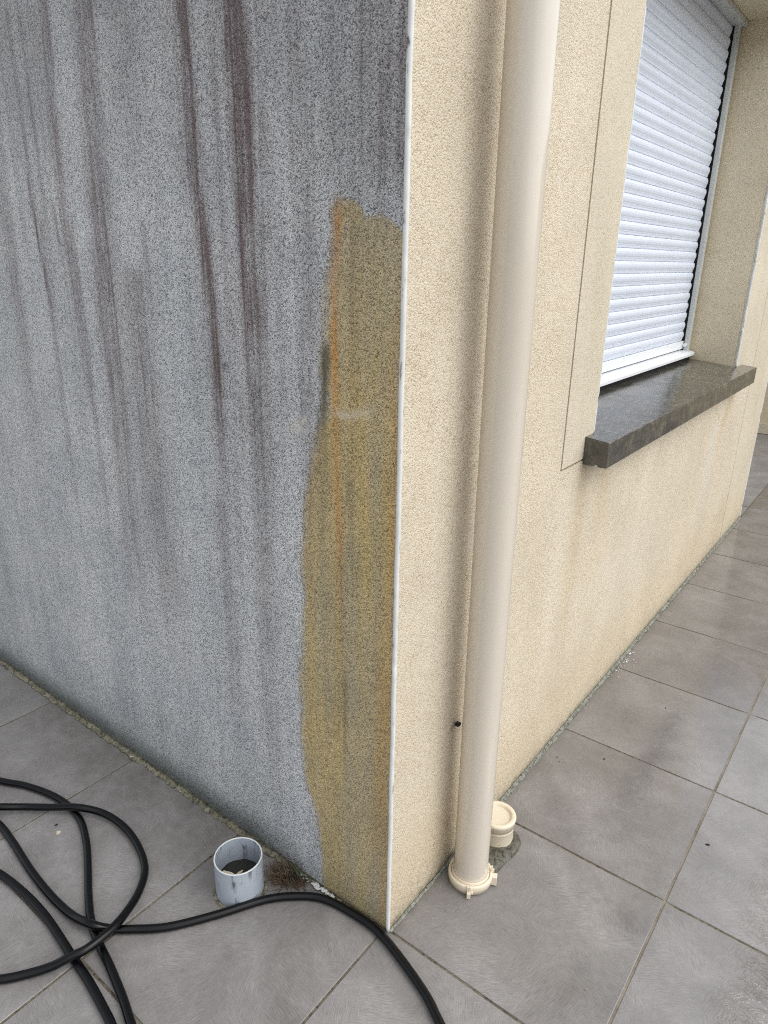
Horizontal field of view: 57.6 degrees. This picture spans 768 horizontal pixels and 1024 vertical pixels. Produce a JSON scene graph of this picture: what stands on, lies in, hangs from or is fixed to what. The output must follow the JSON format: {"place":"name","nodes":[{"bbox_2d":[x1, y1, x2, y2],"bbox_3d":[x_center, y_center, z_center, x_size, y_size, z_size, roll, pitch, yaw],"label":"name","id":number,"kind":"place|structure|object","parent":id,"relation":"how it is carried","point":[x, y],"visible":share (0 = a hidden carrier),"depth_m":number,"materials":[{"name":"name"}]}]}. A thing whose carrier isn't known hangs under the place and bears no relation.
{"place":"outdoors","nodes":[
{"label":"outdoors","id":0,"kind":"place"},
{"bbox_2d":[0,433,767,1023],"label":"terrace floor","id":1,"kind":"structure","parent":0,"point":[542,931],"depth_m":1.63,"materials":[{"name":"grey tile"}]},
{"bbox_2d":[0,777,445,1023],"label":"garden hose","id":2,"kind":"object","parent":1,"relation":"on","point":[94,927],"visible":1,"depth_m":1.53,"materials":[{"name":"black rubber"}]},
{"bbox_2d":[213,837,267,909],"bbox_3d":[-0.332,0.839,1.607,0.125,0.128,0.125,16,25,35],"label":"open pipe stub","id":3,"kind":"object","parent":1,"relation":"on","point":[236,855],"visible":0.92,"depth_m":1.59,"materials":[{"name":"grey plastic"}]},
{"bbox_2d":[263,855,311,892],"bbox_3d":[-0.239,0.846,1.633,0.140,0.062,0.087,16,25,35],"label":"weed tuft","id":4,"kind":"object","parent":1,"relation":"on","point":[282,874],"visible":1,"depth_m":1.64,"materials":[{"name":"brown plant"}]},
{"bbox_2d":[0,0,767,932],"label":"house","id":5,"kind":"structure","parent":1,"relation":"on","point":[244,264],"depth_m":1.50,"materials":[{"name":"grey paint"}]},
{"bbox_2d":[448,0,560,898],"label":"downpipe","id":6,"kind":"object","parent":5,"relation":"attached to","point":[530,51],"visible":1,"depth_m":1.22,"materials":[{"name":"beige plastic"}]},
{"bbox_2d":[593,0,767,432],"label":"window","id":7,"kind":"structure","parent":5,"relation":"in","point":[696,178],"depth_m":2.70,"materials":[{"name":"white paint"}]},
{"bbox_2d":[300,652,636,899],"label":"plaster splashes","id":8,"kind":"object","parent":1,"relation":"on","point":[317,886],"visible":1,"depth_m":1.61,"materials":[{"name":"white paint"}]},
{"bbox_2d":[489,801,520,872],"bbox_3d":[0.273,0.801,1.733,0.112,0.083,0.181,16,25,35],"label":"capped pipe stub","id":9,"kind":"object","parent":1,"relation":"on","point":[505,843],"visible":0.61,"depth_m":1.72,"materials":[{"name":"beige plastic"}]},
{"bbox_2d":[757,383,767,434],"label":"boundary wall","id":10,"kind":"structure","parent":1,"relation":"on","point":[763,426],"depth_m":6.00,"materials":[{"name":"beige paint"}]},
{"bbox_2d":[0,484,767,1023],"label":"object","id":11,"kind":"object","parent":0,"point":[516,824],"depth_m":1.57,"materials":[{"name":"concrete"}]}
]}

